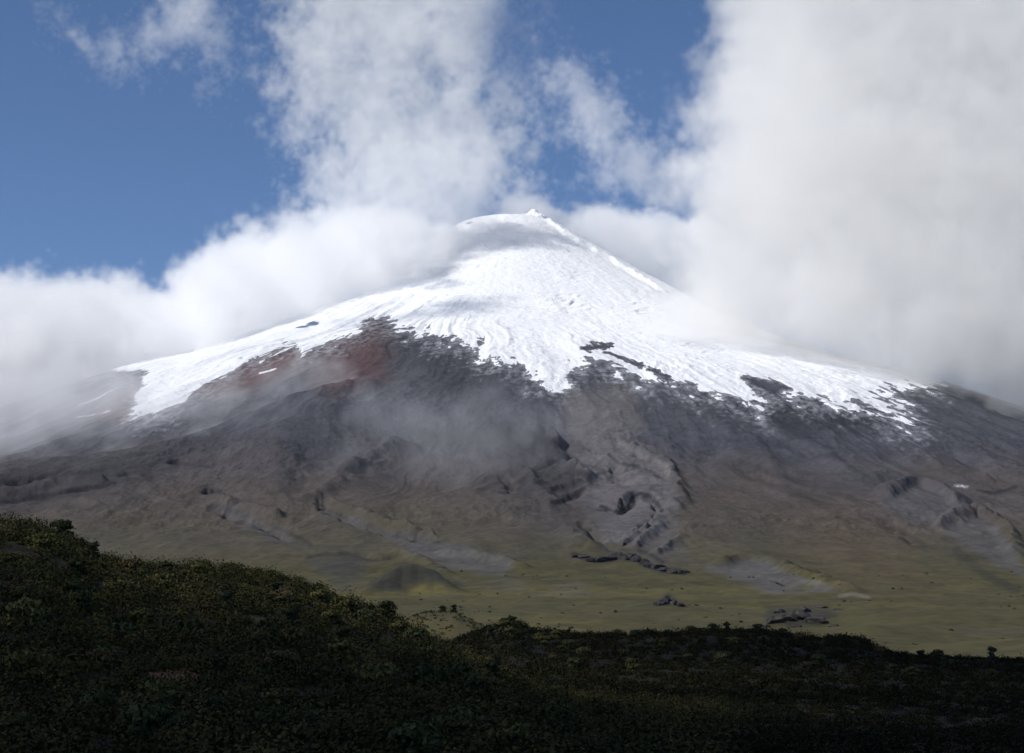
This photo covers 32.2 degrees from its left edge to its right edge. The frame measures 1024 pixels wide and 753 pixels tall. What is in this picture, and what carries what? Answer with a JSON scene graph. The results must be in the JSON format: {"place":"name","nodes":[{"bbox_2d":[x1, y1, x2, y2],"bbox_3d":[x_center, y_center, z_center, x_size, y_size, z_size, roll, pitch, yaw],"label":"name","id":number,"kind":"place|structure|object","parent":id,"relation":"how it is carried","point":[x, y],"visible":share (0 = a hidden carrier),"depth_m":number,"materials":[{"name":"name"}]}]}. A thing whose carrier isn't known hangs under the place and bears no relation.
{"place":"outdoors","nodes":[
{"label":"outdoors","id":0,"kind":"place"},
{"bbox_2d":[0,209,1023,543],"bbox_3d":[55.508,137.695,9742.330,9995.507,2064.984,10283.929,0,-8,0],"label":"mountain","id":1,"kind":"structure","parent":0,"point":[530,367],"depth_m":6203.03,"materials":[{"name":"grey stone"}]},
{"bbox_2d":[617,498,622,510],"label":"boulder","id":2,"kind":"object","parent":1,"relation":"on","point":[620,504],"visible":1,"depth_m":5002.58,"materials":[{"name":"grey stone"}]},
{"bbox_2d":[0,528,1023,752],"bbox_3d":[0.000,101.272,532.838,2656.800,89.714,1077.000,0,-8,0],"label":"hill","id":3,"kind":"structure","parent":0,"point":[458,628],"depth_m":382.49,"materials":[{"name":"plant"}]},
{"bbox_2d":[0,551,21,564],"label":"shrub","id":4,"kind":"object","parent":3,"relation":"on","point":[7,557],"visible":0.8,"depth_m":179.67,"materials":[{"name":"green plant"}]},
{"bbox_2d":[8,586,30,597],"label":"shrub","id":5,"kind":"object","parent":3,"relation":"on","point":[18,587],"visible":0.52,"depth_m":158.72,"materials":[{"name":"green plant"}]},
{"bbox_2d":[14,589,31,600],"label":"shrub","id":6,"kind":"object","parent":3,"relation":"on","point":[21,592],"visible":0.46,"depth_m":157.60,"materials":[{"name":"green plant"}]},
{"bbox_2d":[19,517,35,524],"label":"shrub","id":7,"kind":"object","parent":3,"relation":"on","point":[30,519],"visible":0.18,"depth_m":248.36,"materials":[{"name":"green plant"}]},
{"bbox_2d":[5,595,50,628],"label":"shrub","id":8,"kind":"object","parent":3,"relation":"on","point":[28,607],"visible":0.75,"depth_m":142.26,"materials":[{"name":"green plant"}]},
{"bbox_2d":[2,646,55,678],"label":"shrub","id":9,"kind":"object","parent":3,"relation":"on","point":[36,658],"visible":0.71,"depth_m":118.93,"materials":[{"name":"green plant"}]},
{"bbox_2d":[25,530,59,552],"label":"shrub","id":10,"kind":"object","parent":3,"relation":"on","point":[42,539],"visible":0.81,"depth_m":196.00,"materials":[{"name":"green plant"}]},
{"bbox_2d":[51,540,67,550],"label":"shrub","id":11,"kind":"object","parent":3,"relation":"on","point":[61,542],"visible":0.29,"depth_m":207.67,"materials":[{"name":"green plant"}]},
{"bbox_2d":[49,519,76,536],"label":"shrub","id":12,"kind":"object","parent":3,"relation":"on","point":[61,524],"visible":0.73,"depth_m":237.74,"materials":[{"name":"green plant"}]},
{"bbox_2d":[56,580,84,599],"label":"shrub","id":13,"kind":"object","parent":3,"relation":"on","point":[74,585],"visible":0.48,"depth_m":167.19,"materials":[{"name":"green plant"}]},
{"bbox_2d":[65,557,90,575],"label":"shrub","id":14,"kind":"object","parent":3,"relation":"on","point":[79,563],"visible":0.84,"depth_m":190.32,"materials":[{"name":"green plant"}]},
{"bbox_2d":[65,589,97,612],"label":"shrub","id":15,"kind":"object","parent":3,"relation":"on","point":[84,598],"visible":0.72,"depth_m":162.27,"materials":[{"name":"green plant"}]},
{"bbox_2d":[76,546,91,558],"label":"shrub","id":16,"kind":"object","parent":3,"relation":"on","point":[82,547],"visible":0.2,"depth_m":221.24,"materials":[{"name":"green plant"}]},
{"bbox_2d":[63,689,117,720],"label":"shrub","id":17,"kind":"object","parent":3,"relation":"on","point":[88,694],"visible":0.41,"depth_m":103.07,"materials":[{"name":"green plant"}]},
{"bbox_2d":[86,540,99,557],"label":"shrub","id":18,"kind":"object","parent":3,"relation":"on","point":[95,544],"visible":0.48,"depth_m":244.58,"materials":[{"name":"green plant"}]},
{"bbox_2d":[102,577,141,596],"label":"shrub","id":19,"kind":"object","parent":3,"relation":"on","point":[123,582],"visible":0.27,"depth_m":188.46,"materials":[{"name":"green plant"}]},
{"bbox_2d":[103,622,141,643],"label":"shrub","id":20,"kind":"object","parent":3,"relation":"on","point":[124,625],"visible":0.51,"depth_m":146.44,"materials":[{"name":"green plant"}]},
{"bbox_2d":[120,557,145,572],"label":"shrub","id":21,"kind":"object","parent":3,"relation":"on","point":[135,562],"visible":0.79,"depth_m":236.50,"materials":[{"name":"green plant"}]},
{"bbox_2d":[128,605,155,623],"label":"shrub","id":22,"kind":"object","parent":3,"relation":"on","point":[148,612],"visible":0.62,"depth_m":166.43,"materials":[{"name":"green plant"}]},
{"bbox_2d":[136,601,151,617],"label":"shrub","id":23,"kind":"object","parent":3,"relation":"on","point":[146,605],"visible":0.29,"depth_m":172.18,"materials":[{"name":"green plant"}]},
{"bbox_2d":[136,569,155,581],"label":"shrub","id":24,"kind":"object","parent":3,"relation":"on","point":[150,573],"visible":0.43,"depth_m":223.54,"materials":[{"name":"green plant"}]},
{"bbox_2d":[139,592,156,604],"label":"shrub","id":25,"kind":"object","parent":3,"relation":"on","point":[147,597],"visible":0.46,"depth_m":179.80,"materials":[{"name":"green plant"}]},
{"bbox_2d":[119,700,186,742],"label":"shrub","id":26,"kind":"object","parent":3,"relation":"on","point":[150,706],"visible":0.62,"depth_m":92.39,"materials":[{"name":"green plant"}]},
{"bbox_2d":[144,570,177,590],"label":"shrub","id":27,"kind":"object","parent":3,"relation":"on","point":[163,578],"visible":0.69,"depth_m":209.27,"materials":[{"name":"green plant"}]},
{"bbox_2d":[137,676,185,692],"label":"shrub","id":28,"kind":"object","parent":3,"relation":"on","point":[150,684],"visible":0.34,"depth_m":117.05,"materials":[{"name":"green plant"}]},
{"bbox_2d":[131,683,194,712],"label":"shrub","id":29,"kind":"object","parent":3,"relation":"on","point":[173,697],"visible":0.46,"depth_m":106.26,"materials":[{"name":"green plant"}]},
{"bbox_2d":[154,561,177,573],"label":"shrub","id":30,"kind":"object","parent":3,"relation":"on","point":[162,565],"visible":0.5,"depth_m":240.53,"materials":[{"name":"green plant"}]},
{"bbox_2d":[166,619,204,638],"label":"shrub","id":31,"kind":"object","parent":3,"relation":"on","point":[180,624],"visible":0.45,"depth_m":156.67,"materials":[{"name":"green plant"}]},
{"bbox_2d":[191,562,207,571],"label":"shrub","id":32,"kind":"object","parent":3,"relation":"on","point":[201,565],"visible":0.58,"depth_m":261.51,"materials":[{"name":"green plant"}]},
{"bbox_2d":[190,558,213,569],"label":"shrub","id":33,"kind":"object","parent":3,"relation":"on","point":[208,561],"visible":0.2,"depth_m":290.83,"materials":[{"name":"green plant"}]},
{"bbox_2d":[217,589,235,609],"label":"shrub","id":34,"kind":"object","parent":3,"relation":"on","point":[227,595],"visible":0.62,"depth_m":191.40,"materials":[{"name":"green plant"}]},
{"bbox_2d":[221,561,240,567],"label":"shrub","id":35,"kind":"object","parent":3,"relation":"on","point":[230,563],"visible":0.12,"depth_m":299.84,"materials":[{"name":"green plant"}]},
{"bbox_2d":[244,625,281,649],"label":"shrub","id":36,"kind":"object","parent":3,"relation":"on","point":[257,632],"visible":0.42,"depth_m":146.68,"materials":[{"name":"green plant"}]},
{"bbox_2d":[252,619,278,632],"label":"shrub","id":37,"kind":"object","parent":3,"relation":"on","point":[262,623],"visible":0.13,"depth_m":148.59,"materials":[{"name":"green plant"}]},
{"bbox_2d":[261,568,278,576],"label":"shrub","id":38,"kind":"object","parent":3,"relation":"on","point":[272,571],"visible":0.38,"depth_m":272.27,"materials":[{"name":"green plant"}]},
{"bbox_2d":[263,593,278,601],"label":"shrub","id":39,"kind":"object","parent":3,"relation":"on","point":[271,595],"visible":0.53,"depth_m":209.40,"materials":[{"name":"green plant"}]},
{"bbox_2d":[270,579,283,592],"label":"shrub","id":40,"kind":"object","parent":3,"relation":"on","point":[275,584],"visible":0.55,"depth_m":224.09,"materials":[{"name":"green plant"}]},
{"bbox_2d":[261,685,293,704],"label":"shrub","id":41,"kind":"object","parent":3,"relation":"on","point":[275,690],"visible":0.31,"depth_m":116.88,"materials":[{"name":"green plant"}]},
{"bbox_2d":[260,648,298,672],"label":"shrub","id":42,"kind":"object","parent":3,"relation":"on","point":[287,653],"visible":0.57,"depth_m":132.43,"materials":[{"name":"green plant"}]},
{"bbox_2d":[269,589,292,600],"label":"shrub","id":43,"kind":"object","parent":3,"relation":"on","point":[285,592],"visible":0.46,"depth_m":212.46,"materials":[{"name":"green plant"}]},
{"bbox_2d":[273,593,290,603],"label":"shrub","id":44,"kind":"object","parent":3,"relation":"on","point":[281,597],"visible":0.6,"depth_m":209.48,"materials":[{"name":"green plant"}]},
{"bbox_2d":[279,603,301,626],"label":"shrub","id":45,"kind":"object","parent":3,"relation":"on","point":[290,610],"visible":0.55,"depth_m":181.87,"materials":[{"name":"green plant"}]},
{"bbox_2d":[275,624,314,648],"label":"shrub","id":46,"kind":"object","parent":3,"relation":"on","point":[292,631],"visible":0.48,"depth_m":150.08,"materials":[{"name":"green plant"}]},
{"bbox_2d":[292,576,306,581],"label":"shrub","id":47,"kind":"object","parent":3,"relation":"on","point":[297,579],"visible":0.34,"depth_m":271.71,"materials":[{"name":"green plant"}]},
{"bbox_2d":[310,587,332,603],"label":"shrub","id":48,"kind":"object","parent":3,"relation":"on","point":[322,593],"visible":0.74,"depth_m":228.14,"materials":[{"name":"green plant"}]},
{"bbox_2d":[321,608,342,623],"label":"shrub","id":49,"kind":"object","parent":3,"relation":"on","point":[332,614],"visible":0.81,"depth_m":199.35,"materials":[{"name":"green plant"}]},
{"bbox_2d":[325,637,356,655],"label":"shrub","id":50,"kind":"object","parent":3,"relation":"on","point":[338,645],"visible":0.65,"depth_m":154.89,"materials":[{"name":"green plant"}]},
{"bbox_2d":[328,625,357,640],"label":"shrub","id":51,"kind":"object","parent":3,"relation":"on","point":[337,630],"visible":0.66,"depth_m":174.10,"materials":[{"name":"green plant"}]},
{"bbox_2d":[331,596,359,615],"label":"shrub","id":52,"kind":"object","parent":3,"relation":"on","point":[350,603],"visible":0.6,"depth_m":223.34,"materials":[{"name":"green plant"}]},
{"bbox_2d":[353,621,366,632],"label":"shrub","id":53,"kind":"object","parent":3,"relation":"on","point":[355,623],"visible":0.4,"depth_m":197.80,"materials":[{"name":"green plant"}]},
{"bbox_2d":[354,609,377,624],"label":"shrub","id":54,"kind":"object","parent":3,"relation":"on","point":[368,612],"visible":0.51,"depth_m":212.26,"materials":[{"name":"green plant"}]},
{"bbox_2d":[351,658,400,692],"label":"shrub","id":55,"kind":"object","parent":3,"relation":"on","point":[370,671],"visible":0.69,"depth_m":127.06,"materials":[{"name":"green plant"}]},
{"bbox_2d":[377,600,398,617],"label":"shrub","id":56,"kind":"object","parent":3,"relation":"on","point":[391,606],"visible":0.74,"depth_m":273.38,"materials":[{"name":"green plant"}]},
{"bbox_2d":[389,619,409,633],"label":"shrub","id":57,"kind":"object","parent":3,"relation":"on","point":[401,624],"visible":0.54,"depth_m":225.38,"materials":[{"name":"green plant"}]},
{"bbox_2d":[388,720,443,752],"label":"shrub","id":58,"kind":"object","parent":3,"relation":"on","point":[424,732],"visible":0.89,"depth_m":87.98,"materials":[{"name":"green plant"}]},
{"bbox_2d":[403,627,431,641],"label":"shrub","id":59,"kind":"object","parent":3,"relation":"on","point":[422,631],"visible":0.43,"depth_m":218.14,"materials":[{"name":"green plant"}]},
{"bbox_2d":[438,605,446,611],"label":"shrub","id":60,"kind":"object","parent":3,"relation":"on","point":[443,608],"visible":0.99,"depth_m":791.47,"materials":[{"name":"green plant"}]},
{"bbox_2d":[450,604,457,611],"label":"shrub","id":61,"kind":"object","parent":3,"relation":"on","point":[454,607],"visible":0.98,"depth_m":792.68,"materials":[{"name":"green plant"}]},
{"bbox_2d":[434,704,479,741],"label":"shrub","id":62,"kind":"object","parent":3,"relation":"on","point":[458,716],"visible":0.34,"depth_m":103.72,"materials":[{"name":"green plant"}]},
{"bbox_2d":[466,667,490,675],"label":"shrub","id":63,"kind":"object","parent":3,"relation":"on","point":[481,671],"visible":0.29,"depth_m":182.24,"materials":[{"name":"green plant"}]},
{"bbox_2d":[485,625,495,636],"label":"shrub","id":64,"kind":"object","parent":3,"relation":"on","point":[489,630],"visible":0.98,"depth_m":468.85,"materials":[{"name":"green plant"}]},
{"bbox_2d":[481,658,501,678],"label":"shrub","id":65,"kind":"object","parent":3,"relation":"on","point":[491,664],"visible":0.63,"depth_m":191.71,"materials":[{"name":"green plant"}]},
{"bbox_2d":[498,620,512,628],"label":"shrub","id":66,"kind":"object","parent":3,"relation":"on","point":[504,623],"visible":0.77,"depth_m":484.56,"materials":[{"name":"green plant"}]},
{"bbox_2d":[480,717,533,752],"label":"shrub","id":67,"kind":"object","parent":3,"relation":"on","point":[515,725],"visible":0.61,"depth_m":94.07,"materials":[{"name":"green plant"}]},
{"bbox_2d":[503,625,515,635],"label":"shrub","id":68,"kind":"object","parent":3,"relation":"on","point":[508,629],"visible":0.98,"depth_m":463.64,"materials":[{"name":"green plant"}]},
{"bbox_2d":[0,509,1023,752],"bbox_3d":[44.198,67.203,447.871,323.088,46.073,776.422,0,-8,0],"label":"undergrowth","id":69,"kind":"object","parent":3,"relation":"on","point":[648,718],"visible":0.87,"depth_m":155.24,"materials":[{"name":"green plant"}]},
{"bbox_2d":[507,614,516,624],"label":"shrub","id":70,"kind":"object","parent":3,"relation":"on","point":[510,618],"visible":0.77,"depth_m":488.83,"materials":[{"name":"green plant"}]},
{"bbox_2d":[533,634,550,643],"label":"shrub","id":71,"kind":"object","parent":3,"relation":"on","point":[541,639],"visible":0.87,"depth_m":461.97,"materials":[{"name":"green plant"}]},
{"bbox_2d":[549,629,563,638],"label":"shrub","id":72,"kind":"object","parent":3,"relation":"on","point":[556,633],"visible":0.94,"depth_m":491.33,"materials":[{"name":"green plant"}]},
{"bbox_2d":[557,644,568,651],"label":"shrub","id":73,"kind":"object","parent":3,"relation":"on","point":[562,646],"visible":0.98,"depth_m":447.12,"materials":[{"name":"green plant"}]},
{"bbox_2d":[561,639,571,646],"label":"shrub","id":74,"kind":"object","parent":3,"relation":"on","point":[564,641],"visible":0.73,"depth_m":467.14,"materials":[{"name":"green plant"}]},
{"bbox_2d":[567,657,584,668],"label":"shrub","id":75,"kind":"object","parent":3,"relation":"on","point":[574,660],"visible":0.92,"depth_m":416.32,"materials":[{"name":"green plant"}]},
{"bbox_2d":[576,646,590,655],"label":"shrub","id":76,"kind":"object","parent":3,"relation":"on","point":[582,650],"visible":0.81,"depth_m":444.88,"materials":[{"name":"green plant"}]},
{"bbox_2d":[618,649,628,655],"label":"shrub","id":77,"kind":"object","parent":3,"relation":"on","point":[622,651],"visible":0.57,"depth_m":455.73,"materials":[{"name":"green plant"}]},
{"bbox_2d":[625,657,635,666],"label":"shrub","id":78,"kind":"object","parent":3,"relation":"on","point":[629,660],"visible":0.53,"depth_m":429.64,"materials":[{"name":"green plant"}]},
{"bbox_2d":[626,662,639,671],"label":"shrub","id":79,"kind":"object","parent":3,"relation":"on","point":[634,666],"visible":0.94,"depth_m":414.63,"materials":[{"name":"green plant"}]},
{"bbox_2d":[628,632,639,639],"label":"shrub","id":80,"kind":"object","parent":3,"relation":"on","point":[632,634],"visible":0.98,"depth_m":498.59,"materials":[{"name":"green plant"}]},
{"bbox_2d":[630,629,641,636],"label":"shrub","id":81,"kind":"object","parent":3,"relation":"on","point":[636,631],"visible":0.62,"depth_m":514.08,"materials":[{"name":"green plant"}]},
{"bbox_2d":[658,637,670,647],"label":"shrub","id":82,"kind":"object","parent":3,"relation":"on","point":[664,641],"visible":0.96,"depth_m":479.46,"materials":[{"name":"green plant"}]},
{"bbox_2d":[683,653,693,658],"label":"shrub","id":83,"kind":"object","parent":3,"relation":"on","point":[688,655],"visible":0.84,"depth_m":440.06,"materials":[{"name":"green plant"}]},
{"bbox_2d":[707,623,718,630],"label":"shrub","id":84,"kind":"object","parent":3,"relation":"on","point":[712,626],"visible":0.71,"depth_m":543.00,"materials":[{"name":"green plant"}]},
{"bbox_2d":[713,652,726,662],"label":"shrub","id":85,"kind":"object","parent":3,"relation":"on","point":[719,656],"visible":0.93,"depth_m":435.03,"materials":[{"name":"green plant"}]},
{"bbox_2d":[721,621,730,630],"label":"shrub","id":86,"kind":"object","parent":3,"relation":"on","point":[726,624],"visible":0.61,"depth_m":543.32,"materials":[{"name":"green plant"}]},
{"bbox_2d":[728,636,740,643],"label":"shrub","id":87,"kind":"object","parent":3,"relation":"on","point":[732,638],"visible":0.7,"depth_m":482.66,"materials":[{"name":"green plant"}]},
{"bbox_2d":[752,624,762,630],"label":"shrub","id":88,"kind":"object","parent":3,"relation":"on","point":[758,625],"visible":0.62,"depth_m":542.86,"materials":[{"name":"green plant"}]},
{"bbox_2d":[793,633,805,639],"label":"shrub","id":89,"kind":"object","parent":3,"relation":"on","point":[796,635],"visible":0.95,"depth_m":496.09,"materials":[{"name":"green plant"}]},
{"bbox_2d":[802,661,813,668],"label":"shrub","id":90,"kind":"object","parent":3,"relation":"on","point":[808,664],"visible":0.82,"depth_m":422.85,"materials":[{"name":"green plant"}]},
{"bbox_2d":[810,654,828,664],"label":"shrub","id":91,"kind":"object","parent":3,"relation":"on","point":[819,658],"visible":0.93,"depth_m":430.46,"materials":[{"name":"green plant"}]},
{"bbox_2d":[885,664,897,671],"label":"shrub","id":92,"kind":"object","parent":3,"relation":"on","point":[890,665],"visible":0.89,"depth_m":420.74,"materials":[{"name":"green plant"}]},
{"bbox_2d":[900,669,910,674],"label":"shrub","id":93,"kind":"object","parent":3,"relation":"on","point":[904,670],"visible":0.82,"depth_m":414.97,"materials":[{"name":"green plant"}]},
{"bbox_2d":[906,666,921,674],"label":"shrub","id":94,"kind":"object","parent":3,"relation":"on","point":[912,669],"visible":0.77,"depth_m":421.99,"materials":[{"name":"green plant"}]},
{"bbox_2d":[916,649,925,655],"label":"shrub","id":95,"kind":"object","parent":3,"relation":"on","point":[922,651],"visible":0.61,"depth_m":487.46,"materials":[{"name":"green plant"}]},
{"bbox_2d":[930,649,943,655],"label":"shrub","id":96,"kind":"object","parent":3,"relation":"on","point":[936,651],"visible":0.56,"depth_m":506.83,"materials":[{"name":"green plant"}]},
{"bbox_2d":[981,657,991,668],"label":"shrub","id":97,"kind":"object","parent":3,"relation":"on","point":[987,661],"visible":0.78,"depth_m":440.56,"materials":[{"name":"green plant"}]},
{"bbox_2d":[987,645,997,659],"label":"shrub","id":98,"kind":"object","parent":3,"relation":"on","point":[991,650],"visible":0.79,"depth_m":483.98,"materials":[{"name":"green plant"}]},
{"bbox_2d":[0,0,1023,404],"label":"sky","id":99,"kind":"structure","parent":0,"point":[839,177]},
{"bbox_2d":[56,522,1023,658],"bbox_3d":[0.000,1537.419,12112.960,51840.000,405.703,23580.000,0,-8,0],"label":"grassy plain","id":100,"kind":"structure","parent":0,"point":[922,611],"depth_m":3772.78,"materials":[{"name":"green plant"}]},
{"bbox_2d":[572,552,689,573],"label":"rock ledge","id":101,"kind":"object","parent":100,"relation":"on","point":[632,557],"visible":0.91,"depth_m":4135.66,"materials":[{"name":"grey stone"}]},
{"bbox_2d":[653,595,684,606],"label":"rock knoll","id":102,"kind":"structure","parent":100,"relation":"on","point":[666,600],"depth_m":2535.89,"materials":[{"name":"grey stone"}]},
{"bbox_2d":[348,570,1023,655],"bbox_3d":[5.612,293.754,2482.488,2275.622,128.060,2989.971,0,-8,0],"label":"bushes","id":103,"kind":"object","parent":100,"relation":"on","point":[616,611],"visible":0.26,"depth_m":2768.23,"materials":[{"name":"green plant"}]},
{"bbox_2d":[762,605,842,627],"bbox_3d":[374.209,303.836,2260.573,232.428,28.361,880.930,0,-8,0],"label":"rock outcrop","id":104,"kind":"object","parent":100,"relation":"on","point":[796,615],"visible":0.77,"depth_m":1877.17,"materials":[{"name":"grey stone"}]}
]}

